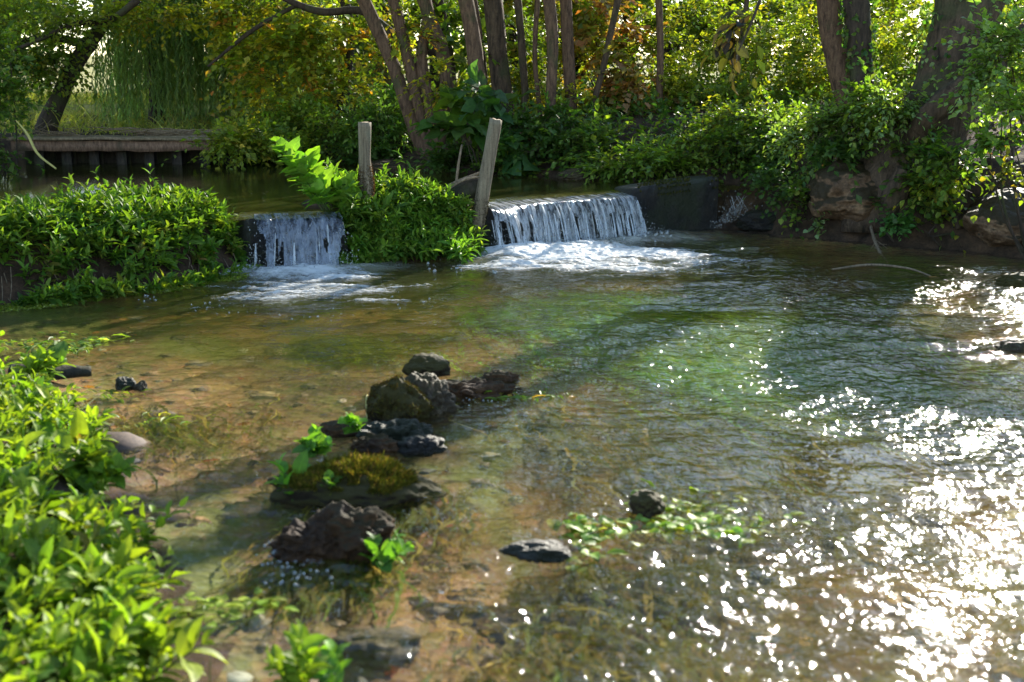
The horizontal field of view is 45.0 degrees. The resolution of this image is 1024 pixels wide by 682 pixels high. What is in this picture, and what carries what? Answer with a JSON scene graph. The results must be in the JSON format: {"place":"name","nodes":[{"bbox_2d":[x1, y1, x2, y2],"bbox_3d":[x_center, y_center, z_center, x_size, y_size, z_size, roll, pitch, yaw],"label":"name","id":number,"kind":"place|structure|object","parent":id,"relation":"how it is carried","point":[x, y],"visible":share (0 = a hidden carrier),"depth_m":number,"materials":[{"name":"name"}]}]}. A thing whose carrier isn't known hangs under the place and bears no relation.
{"place":"outdoors","nodes":[
{"label":"outdoors","id":0,"kind":"place"},
{"bbox_2d":[0,159,750,242],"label":"pond water","id":1,"kind":"structure","parent":0,"point":[258,191],"depth_m":12.46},
{"bbox_2d":[268,136,335,210],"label":"broad leaved plant","id":2,"kind":"object","parent":1,"relation":"on","point":[313,177],"visible":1,"depth_m":9.82,"materials":[{"name":"plant"}]},
{"bbox_2d":[5,55,1008,114],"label":"meadow","id":3,"kind":"structure","parent":0,"point":[91,69],"depth_m":66.78,"materials":[{"name":"green plant"}]},
{"bbox_2d":[0,85,359,135],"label":"meadow grass","id":4,"kind":"structure","parent":3,"relation":"on","point":[74,119],"depth_m":18.51,"materials":[{"name":"green plant"}]},
{"bbox_2d":[356,0,483,90],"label":"woodland tree","id":5,"kind":"object","parent":3,"relation":"on","point":[454,17],"visible":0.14,"depth_m":23.83,"materials":[{"name":"green plant"}]},
{"bbox_2d":[352,0,542,88],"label":"woodland tree","id":6,"kind":"object","parent":3,"relation":"on","point":[380,69],"visible":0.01,"depth_m":39.34,"materials":[{"name":"green plant"}]},
{"bbox_2d":[411,0,604,90],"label":"woodland tree","id":7,"kind":"object","parent":3,"relation":"on","point":[511,38],"visible":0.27,"depth_m":21.33,"materials":[{"name":"green plant"}]},
{"bbox_2d":[507,13,654,90],"bbox_3d":[1.150,-6.012,23.041,3.592,3.724,3.616,-1,12,-5],"label":"woodland tree","id":8,"kind":"object","parent":3,"relation":"on","point":[578,67],"visible":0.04,"depth_m":23.06,"materials":[{"name":"green plant"}]},
{"bbox_2d":[575,0,776,83],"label":"woodland tree","id":9,"kind":"object","parent":3,"relation":"on","point":[696,31],"visible":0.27,"depth_m":21.32,"materials":[{"name":"green plant"}]},
{"bbox_2d":[649,0,805,82],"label":"woodland tree","id":10,"kind":"object","parent":3,"relation":"on","point":[765,3],"visible":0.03,"depth_m":22.35,"materials":[{"name":"green plant"}]},
{"bbox_2d":[747,0,918,85],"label":"woodland tree","id":11,"kind":"object","parent":3,"relation":"on","point":[902,14],"visible":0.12,"depth_m":20.87,"materials":[{"name":"green plant"}]},
{"bbox_2d":[781,0,928,71],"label":"woodland tree","id":12,"kind":"object","parent":3,"relation":"on","point":[889,31],"visible":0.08,"depth_m":22.93,"materials":[{"name":"green plant"}]},
{"bbox_2d":[21,0,1001,55],"label":"sky","id":13,"kind":"structure","parent":0,"point":[931,1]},
{"bbox_2d":[0,228,1023,681],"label":"stream water","id":14,"kind":"structure","parent":0,"point":[866,422],"depth_m":4.98,"materials":[{"name":"liquid"}]},
{"bbox_2d":[8,341,75,384],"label":"water plant","id":15,"kind":"object","parent":14,"relation":"on","point":[39,359],"visible":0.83,"depth_m":5.94,"materials":[{"name":"green plant"}]},
{"bbox_2d":[8,364,91,379],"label":"rock","id":16,"kind":"object","parent":14,"relation":"on","point":[68,371],"visible":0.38,"depth_m":6.24,"materials":[{"name":"black stone"}]},
{"bbox_2d":[0,330,133,355],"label":"floating cress","id":17,"kind":"object","parent":14,"relation":"on","point":[37,342],"visible":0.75,"depth_m":7.03,"materials":[{"name":"plant"}]},
{"bbox_2d":[43,429,140,490],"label":"water plant","id":18,"kind":"object","parent":14,"relation":"on","point":[90,454],"visible":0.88,"depth_m":4.46,"materials":[{"name":"green plant"}]},
{"bbox_2d":[0,367,224,681],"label":"grass","id":19,"kind":"structure","parent":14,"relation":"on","point":[157,675],"depth_m":3.83,"materials":[{"name":"green plant"}]},
{"bbox_2d":[0,266,260,312],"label":"algae mat","id":20,"kind":"object","parent":14,"relation":"on","point":[46,304],"visible":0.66,"depth_m":8.49,"materials":[{"name":"green plant"}]},
{"bbox_2d":[78,386,187,426],"bbox_3d":[-1.862,0.331,5.638,0.584,0.075,0.812,-7,14,-31],"label":"floating cress","id":21,"kind":"object","parent":14,"relation":"on","point":[122,400],"visible":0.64,"depth_m":5.79,"materials":[{"name":"plant"}]},
{"bbox_2d":[89,601,228,681],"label":"water plant","id":22,"kind":"object","parent":14,"relation":"on","point":[184,638],"visible":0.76,"depth_m":3.07,"materials":[{"name":"green plant"}]},
{"bbox_2d":[156,587,298,626],"bbox_3d":[-0.879,0.776,3.546,0.510,0.054,0.258,-4,13,-16],"label":"floating cress","id":23,"kind":"object","parent":14,"relation":"on","point":[236,604],"visible":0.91,"depth_m":3.57,"materials":[{"name":"plant"}]},
{"bbox_2d":[264,450,310,500],"bbox_3d":[-0.828,0.490,4.501,0.154,0.208,0.222,3,13,15],"label":"watercress","id":24,"kind":"object","parent":14,"relation":"on","point":[300,462],"visible":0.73,"depth_m":4.52,"materials":[{"name":"plant"}]},
{"bbox_2d":[263,618,333,681],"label":"water plant","id":25,"kind":"object","parent":14,"relation":"on","point":[304,644],"visible":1,"depth_m":3.04,"materials":[{"name":"green plant"}]},
{"bbox_2d":[292,424,332,457],"bbox_3d":[-0.771,0.402,4.856,0.145,0.118,0.227,7,14,29],"label":"watercress","id":26,"kind":"object","parent":14,"relation":"on","point":[315,442],"visible":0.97,"depth_m":4.84,"materials":[{"name":"plant"}]},
{"bbox_2d":[283,639,352,681],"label":"water plant","id":27,"kind":"object","parent":14,"relation":"on","point":[331,650],"visible":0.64,"depth_m":3.15,"materials":[{"name":"green plant"}]},
{"bbox_2d":[319,420,362,437],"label":"rock","id":28,"kind":"object","parent":14,"relation":"on","point":[332,429],"visible":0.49,"depth_m":5.25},
{"bbox_2d":[350,432,399,453],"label":"rock","id":29,"kind":"object","parent":14,"relation":"on","point":[378,443],"visible":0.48,"depth_m":5.04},
{"bbox_2d":[338,412,366,433],"bbox_3d":[-0.651,0.326,5.105,0.125,0.095,0.187,0,12,0],"label":"watercress","id":30,"kind":"object","parent":29,"relation":"on","point":[351,419],"visible":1,"depth_m":5.07,"materials":[{"name":"plant"}]},
{"bbox_2d":[358,527,414,571],"bbox_3d":[-0.389,0.658,3.882,0.189,0.141,0.150,5,13,22],"label":"watercress","id":31,"kind":"object","parent":14,"relation":"on","point":[390,551],"visible":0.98,"depth_m":3.86,"materials":[{"name":"plant"}]},
{"bbox_2d":[397,435,447,453],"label":"rock","id":32,"kind":"object","parent":14,"relation":"on","point":[425,444],"visible":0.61,"depth_m":5.03,"materials":[{"name":"black stone"}]},
{"bbox_2d":[402,352,450,376],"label":"rock","id":33,"kind":"object","parent":14,"relation":"on","point":[431,362],"visible":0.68,"depth_m":6.29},
{"bbox_2d":[429,225,487,263],"bbox_3d":[-0.449,-0.786,10.097,0.373,0.308,0.446,-8,15,-34],"label":"willowherb","id":34,"kind":"object","parent":14,"relation":"on","point":[460,249],"visible":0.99,"depth_m":10.05,"materials":[{"name":"plant"}]},
{"bbox_2d":[219,239,737,300],"bbox_3d":[-0.230,-0.628,9.844,5.240,0.102,4.310,0,12,0],"label":"foam","id":35,"kind":"object","parent":14,"relation":"on","point":[592,251],"visible":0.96,"depth_m":10.21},
{"bbox_2d":[480,369,519,381],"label":"rock","id":36,"kind":"object","parent":14,"relation":"on","point":[500,375],"visible":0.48,"depth_m":6.18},
{"bbox_2d":[500,539,570,562],"bbox_3d":[0.074,0.678,3.969,0.236,0.086,0.156,0,12,0],"label":"rock","id":37,"kind":"object","parent":14,"relation":"on","point":[551,551],"visible":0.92,"depth_m":3.93,"materials":[{"name":"black stone"}]},
{"bbox_2d":[562,512,648,563],"bbox_3d":[0.303,0.656,4.076,0.372,0.084,0.505,0,12,0],"label":"floating cress","id":38,"kind":"object","parent":14,"relation":"on","point":[577,526],"visible":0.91,"depth_m":4.13,"materials":[{"name":"plant"}]},
{"bbox_2d":[629,489,665,517],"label":"rock","id":39,"kind":"object","parent":14,"relation":"in","point":[646,503],"visible":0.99,"depth_m":4.32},
{"bbox_2d":[624,478,811,542],"bbox_3d":[0.708,0.604,4.347,0.786,0.070,0.609,0,12,0],"label":"floating cress","id":40,"kind":"object","parent":14,"relation":"on","point":[694,517],"visible":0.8,"depth_m":4.24,"materials":[{"name":"plant"}]},
{"bbox_2d":[735,210,776,231],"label":"boulder","id":41,"kind":"object","parent":14,"relation":"on","point":[751,220],"visible":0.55,"depth_m":12.01,"materials":[{"name":"black stone"}]},
{"bbox_2d":[962,187,1023,246],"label":"boulder","id":42,"kind":"object","parent":14,"relation":"on","point":[994,231],"visible":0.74,"depth_m":10.40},
{"bbox_2d":[994,272,1023,286],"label":"rock","id":43,"kind":"object","parent":14,"relation":"on","point":[1014,279],"visible":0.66,"depth_m":9.00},
{"bbox_2d":[995,338,1023,351],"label":"rock","id":44,"kind":"object","parent":14,"relation":"on","point":[1013,344],"visible":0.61,"depth_m":6.85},
{"bbox_2d":[0,92,1023,681],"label":"ground","id":45,"kind":"structure","parent":0,"point":[966,240],"depth_m":11.13,"materials":[{"name":"soil"}]},
{"bbox_2d":[0,13,60,174],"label":"shrub","id":46,"kind":"object","parent":45,"relation":"on","point":[13,87],"visible":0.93,"depth_m":14.00,"materials":[{"name":"green plant"}]},
{"bbox_2d":[0,538,87,624],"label":"water plant","id":47,"kind":"object","parent":45,"relation":"on","point":[32,546],"visible":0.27,"depth_m":3.35,"materials":[{"name":"green plant"}]},
{"bbox_2d":[30,533,154,600],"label":"water plant","id":48,"kind":"object","parent":45,"relation":"on","point":[124,555],"visible":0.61,"depth_m":3.42,"materials":[{"name":"green plant"}]},
{"bbox_2d":[0,330,191,681],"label":"leafy water plants","id":49,"kind":"object","parent":45,"relation":"on","point":[81,523],"visible":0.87,"depth_m":3.56,"materials":[{"name":"green plant"}]},
{"bbox_2d":[26,596,168,678],"bbox_3d":[-1.021,0.734,3.013,0.278,0.232,0.336,5,13,23],"label":"water plant","id":50,"kind":"object","parent":45,"relation":"on","point":[145,606],"visible":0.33,"depth_m":3.04,"materials":[{"name":"green plant"}]},
{"bbox_2d":[0,0,217,133],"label":"leaning tree","id":51,"kind":"object","parent":45,"relation":"on","point":[59,18],"visible":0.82,"depth_m":16.05,"materials":[{"name":"green plant"}]},
{"bbox_2d":[7,135,245,164],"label":"wooden jetty","id":52,"kind":"object","parent":45,"relation":"on","point":[103,149],"visible":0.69,"depth_m":15.18,"materials":[{"name":"brown wood"}]},
{"bbox_2d":[17,119,246,140],"bbox_3d":[-4.673,-2.623,15.405,3.014,0.276,0.320,-1,12,-6],"label":"brushwood","id":53,"kind":"object","parent":52,"relation":"on","point":[154,132],"visible":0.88,"depth_m":15.41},
{"bbox_2d":[88,0,352,130],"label":"weeping willow","id":54,"kind":"object","parent":45,"relation":"on","point":[163,73],"visible":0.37,"depth_m":18.10,"materials":[{"name":"green plant"}]},
{"bbox_2d":[161,89,341,169],"bbox_3d":[-3.006,-2.400,15.283,1.834,1.405,2.801,2,12,11],"label":"shrub","id":55,"kind":"object","parent":45,"relation":"on","point":[254,140],"visible":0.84,"depth_m":14.79,"materials":[{"name":"green plant"}]},
{"bbox_2d":[185,0,435,130],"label":"maple","id":56,"kind":"object","parent":45,"relation":"on","point":[298,45],"visible":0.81,"depth_m":16.23,"materials":[{"name":"green plant"}]},
{"bbox_2d":[326,163,362,209],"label":"broad leaved plant","id":57,"kind":"object","parent":45,"relation":"on","point":[352,188],"visible":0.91,"depth_m":10.04,"materials":[{"name":"plant"}]},
{"bbox_2d":[293,88,413,165],"bbox_3d":[-1.839,-2.352,15.369,1.520,1.570,1.711,-11,17,-43],"label":"shrub","id":58,"kind":"object","parent":45,"relation":"on","point":[344,133],"visible":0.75,"depth_m":15.15,"materials":[{"name":"green plant"}]},
{"bbox_2d":[357,122,374,202],"bbox_3d":[-1.203,-1.282,10.209,0.160,1.043,0.157,0,12,0],"label":"wooden post","id":59,"kind":"object","parent":45,"relation":"on","point":[365,172],"visible":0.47,"depth_m":10.13,"materials":[{"name":"grey wood"}]},
{"bbox_2d":[334,81,436,152],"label":"shrub","id":60,"kind":"object","parent":45,"relation":"on","point":[389,98],"visible":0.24,"depth_m":15.51,"materials":[{"name":"green plant"}]},
{"bbox_2d":[371,158,428,168],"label":"boulder","id":61,"kind":"object","parent":45,"relation":"on","point":[392,164],"visible":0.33,"depth_m":14.63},
{"bbox_2d":[324,149,489,264],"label":"leafy water plants","id":62,"kind":"object","parent":45,"relation":"on","point":[388,231],"visible":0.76,"depth_m":10.16,"materials":[{"name":"green plant"}]},
{"bbox_2d":[357,0,510,154],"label":"multi stemmed tree","id":63,"kind":"object","parent":45,"relation":"on","point":[416,99],"visible":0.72,"depth_m":14.76,"materials":[{"name":"brown plant"}]},
{"bbox_2d":[415,0,507,146],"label":"alder","id":64,"kind":"object","parent":45,"relation":"on","point":[474,49],"visible":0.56,"depth_m":14.12,"materials":[{"name":"brown plant"}]},
{"bbox_2d":[450,178,477,232],"bbox_3d":[-0.429,-1.115,10.782,0.393,0.651,0.557,-8,14,-31],"label":"rotten log","id":65,"kind":"object","parent":45,"relation":"on","point":[468,187],"visible":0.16,"depth_m":10.63,"materials":[{"name":"brown wood"}]},
{"bbox_2d":[407,59,542,176],"bbox_3d":[-0.217,-2.384,13.797,1.725,1.492,1.184,4,13,18],"label":"shrub","id":66,"kind":"object","parent":45,"relation":"on","point":[480,110],"visible":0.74,"depth_m":13.60,"materials":[{"name":"green plant"}]},
{"bbox_2d":[471,118,501,241],"bbox_3d":[-0.256,-1.327,10.558,0.344,1.143,0.170,0,12,0],"label":"wooden post","id":67,"kind":"object","parent":45,"relation":"on","point":[481,201],"visible":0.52,"depth_m":10.49,"materials":[{"name":"grey wood"}]},
{"bbox_2d":[456,0,562,127],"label":"alder","id":68,"kind":"object","parent":45,"relation":"on","point":[496,31],"visible":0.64,"depth_m":14.85,"materials":[{"name":"brown plant"}]},
{"bbox_2d":[394,91,638,177],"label":"nettles","id":69,"kind":"object","parent":45,"relation":"on","point":[550,132],"visible":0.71,"depth_m":13.56,"materials":[{"name":"green plant"}]},
{"bbox_2d":[514,0,528,112],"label":"sapling","id":70,"kind":"object","parent":45,"relation":"on","point":[521,44],"visible":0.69,"depth_m":14.76,"materials":[{"name":"brown plant"}]},
{"bbox_2d":[532,0,542,124],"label":"sapling","id":71,"kind":"object","parent":45,"relation":"on","point":[535,37],"visible":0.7,"depth_m":14.58,"materials":[{"name":"brown plant"}]},
{"bbox_2d":[487,18,612,120],"bbox_3d":[0.340,-3.131,15.423,1.453,1.766,2.379,-4,13,-18],"label":"shrub","id":72,"kind":"object","parent":45,"relation":"on","point":[517,82],"visible":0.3,"depth_m":15.58,"materials":[{"name":"green plant"}]},
{"bbox_2d":[560,0,577,115],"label":"sapling","id":73,"kind":"object","parent":45,"relation":"on","point":[568,59],"visible":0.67,"depth_m":14.55,"materials":[{"name":"brown plant"}]},
{"bbox_2d":[556,168,600,179],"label":"boulder","id":74,"kind":"object","parent":45,"relation":"on","point":[575,175],"visible":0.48,"depth_m":13.00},
{"bbox_2d":[538,0,644,120],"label":"alder","id":75,"kind":"object","parent":45,"relation":"on","point":[550,16],"visible":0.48,"depth_m":14.14,"materials":[{"name":"brown plant"}]},
{"bbox_2d":[590,0,620,114],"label":"sapling","id":76,"kind":"object","parent":45,"relation":"on","point":[610,33],"visible":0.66,"depth_m":14.58,"materials":[{"name":"brown plant"}]},
{"bbox_2d":[527,0,697,116],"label":"shrub","id":77,"kind":"object","parent":45,"relation":"on","point":[624,81],"visible":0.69,"depth_m":14.99,"materials":[{"name":"green plant"}]},
{"bbox_2d":[252,68,1023,186],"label":"undergrowth","id":78,"kind":"object","parent":45,"relation":"on","point":[661,105],"visible":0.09,"depth_m":14.49,"materials":[{"name":"green plant"}]},
{"bbox_2d":[553,130,735,183],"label":"nettles","id":79,"kind":"object","parent":45,"relation":"on","point":[643,160],"visible":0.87,"depth_m":12.75,"materials":[{"name":"green plant"}]},
{"bbox_2d":[655,0,663,113],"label":"sapling","id":80,"kind":"object","parent":45,"relation":"on","point":[660,38],"visible":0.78,"depth_m":14.76,"materials":[{"name":"brown plant"}]},
{"bbox_2d":[615,0,757,111],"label":"thicket","id":81,"kind":"object","parent":45,"relation":"on","point":[678,77],"visible":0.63,"depth_m":15.38,"materials":[{"name":"green plant"}]},
{"bbox_2d":[700,0,765,95],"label":"overhanging branch","id":82,"kind":"object","parent":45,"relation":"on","point":[727,43],"visible":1,"depth_m":7.51,"materials":[{"name":"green plant"}]},
{"bbox_2d":[641,84,833,196],"bbox_3d":[2.424,-1.942,12.911,1.986,1.494,1.781,8,15,34],"label":"shrub","id":83,"kind":"object","parent":45,"relation":"on","point":[744,140],"visible":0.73,"depth_m":12.64,"materials":[{"name":"green plant"}]},
{"bbox_2d":[678,0,829,111],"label":"thicket","id":84,"kind":"object","parent":45,"relation":"on","point":[762,41],"visible":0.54,"depth_m":15.02,"materials":[{"name":"green plant"}]},
{"bbox_2d":[816,0,851,113],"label":"bare trunk tree","id":85,"kind":"object","parent":45,"relation":"on","point":[828,17],"visible":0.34,"depth_m":12.06,"materials":[{"name":"brown plant"}]},
{"bbox_2d":[759,0,911,103],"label":"thicket","id":86,"kind":"object","parent":45,"relation":"on","point":[811,63],"visible":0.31,"depth_m":14.90,"materials":[{"name":"green plant"}]},
{"bbox_2d":[808,160,878,221],"bbox_3d":[3.183,-1.382,11.500,0.792,0.610,0.766,-11,17,-42],"label":"boulder","id":87,"kind":"object","parent":45,"relation":"on","point":[832,194],"visible":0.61,"depth_m":11.25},
{"bbox_2d":[737,163,830,239],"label":"creeper","id":88,"kind":"object","parent":87,"relation":"hanging from","point":[788,189],"visible":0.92,"depth_m":11.64,"materials":[{"name":"green plant"}]},
{"bbox_2d":[836,0,880,145],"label":"ivy clad tree","id":89,"kind":"object","parent":45,"relation":"on","point":[858,30],"visible":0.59,"depth_m":11.77,"materials":[{"name":"brown plant"}]},
{"bbox_2d":[752,56,984,204],"bbox_3d":[3.153,-1.919,11.490,1.602,1.420,2.012,-6,13,-25],"label":"shrub","id":90,"kind":"object","parent":45,"relation":"on","point":[877,113],"visible":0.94,"depth_m":11.28,"materials":[{"name":"green plant"}]},
{"bbox_2d":[869,210,923,241],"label":"fern tuft","id":91,"kind":"object","parent":45,"relation":"on","point":[904,222],"visible":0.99,"depth_m":10.92,"materials":[{"name":"green plant"}]},
{"bbox_2d":[870,0,934,99],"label":"thicket","id":92,"kind":"object","parent":45,"relation":"on","point":[896,37],"visible":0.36,"depth_m":14.53,"materials":[{"name":"green plant"}]},
{"bbox_2d":[841,0,1023,232],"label":"old tree","id":93,"kind":"object","parent":45,"relation":"on","point":[937,58],"visible":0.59,"depth_m":11.09,"materials":[{"name":"brown plant"}]},
{"bbox_2d":[869,124,952,222],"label":"ivy","id":94,"kind":"object","parent":93,"relation":"on","point":[912,156],"visible":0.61,"depth_m":10.97,"materials":[{"name":"green plant"}]},
{"bbox_2d":[893,117,995,251],"bbox_3d":[3.755,-1.371,10.789,0.833,1.173,0.925,3,13,14],"label":"bramble","id":95,"kind":"object","parent":45,"relation":"on","point":[945,191],"visible":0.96,"depth_m":10.63,"materials":[{"name":"green plant"}]},
{"bbox_2d":[891,0,1023,101],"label":"thicket","id":96,"kind":"object","parent":45,"relation":"on","point":[1005,10],"visible":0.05,"depth_m":14.55,"materials":[{"name":"green plant"}]},
{"bbox_2d":[920,0,1023,260],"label":"bramble","id":97,"kind":"object","parent":45,"relation":"on","point":[1006,42],"visible":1,"depth_m":9.80,"materials":[{"name":"green plant"}]},
{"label":"stream bed","id":98,"kind":"structure","parent":0,"visible":0},
{"bbox_2d":[99,432,146,449],"bbox_3d":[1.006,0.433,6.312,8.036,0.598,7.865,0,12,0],"label":"rock","id":99,"kind":"object","parent":98,"relation":"on","point":[126,440],"depth_m":5.11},
{"bbox_2d":[0,163,262,308],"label":"leafy water plants","id":100,"kind":"object","parent":98,"relation":"on","point":[106,210],"visible":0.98,"depth_m":8.80,"materials":[{"name":"green plant"}]},
{"bbox_2d":[269,518,330,561],"bbox_3d":[-0.667,0.664,3.991,0.215,0.164,0.219,-6,13,-24],"label":"rock","id":101,"kind":"object","parent":98,"relation":"on","point":[297,540],"visible":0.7,"depth_m":3.92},
{"bbox_2d":[304,500,394,557],"bbox_3d":[-0.550,0.647,4.033,0.345,0.259,0.281,0,12,0],"label":"rock","id":102,"kind":"object","parent":98,"relation":"on","point":[345,526],"visible":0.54,"depth_m":3.96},
{"bbox_2d":[267,448,441,507],"bbox_3d":[-0.581,0.529,4.564,0.692,0.258,0.407,0,12,0],"label":"mossy rock","id":103,"kind":"object","parent":98,"relation":"on","point":[368,479],"visible":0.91,"depth_m":4.45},
{"bbox_2d":[355,418,432,439],"bbox_3d":[-0.486,0.424,5.279,0.369,0.190,0.237,0,12,0],"label":"rock","id":104,"kind":"object","parent":98,"relation":"on","point":[396,428],"visible":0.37,"depth_m":5.23,"materials":[{"name":"black stone"}]},
{"bbox_2d":[363,373,433,420],"bbox_3d":[-0.504,0.308,5.535,0.318,0.335,0.312,0,12,0],"label":"rock","id":105,"kind":"object","parent":98,"relation":"on","point":[396,396],"visible":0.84,"depth_m":5.45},
{"bbox_2d":[404,371,458,414],"bbox_3d":[-0.386,0.284,5.665,0.300,0.301,0.230,-9,15,-35],"label":"rock","id":106,"kind":"object","parent":98,"relation":"on","point":[440,397],"visible":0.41,"depth_m":5.60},
{"bbox_2d":[233,173,719,266],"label":"weir wall","id":107,"kind":"structure","parent":98,"relation":"on","point":[673,203],"depth_m":11.34,"materials":[{"name":"black stone"}]},
{"bbox_2d":[246,212,352,268],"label":"waterfall","id":108,"kind":"structure","parent":107,"relation":"on","point":[329,257],"depth_m":9.73,"materials":[{"name":"liquid"}]},
{"bbox_2d":[488,193,662,245],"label":"waterfall","id":109,"kind":"structure","parent":107,"relation":"on","point":[553,232],"depth_m":11.14,"materials":[{"name":"liquid"}]},
{"bbox_2d":[446,377,520,398],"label":"rock","id":110,"kind":"object","parent":98,"relation":"on","point":[469,388],"visible":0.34,"depth_m":5.91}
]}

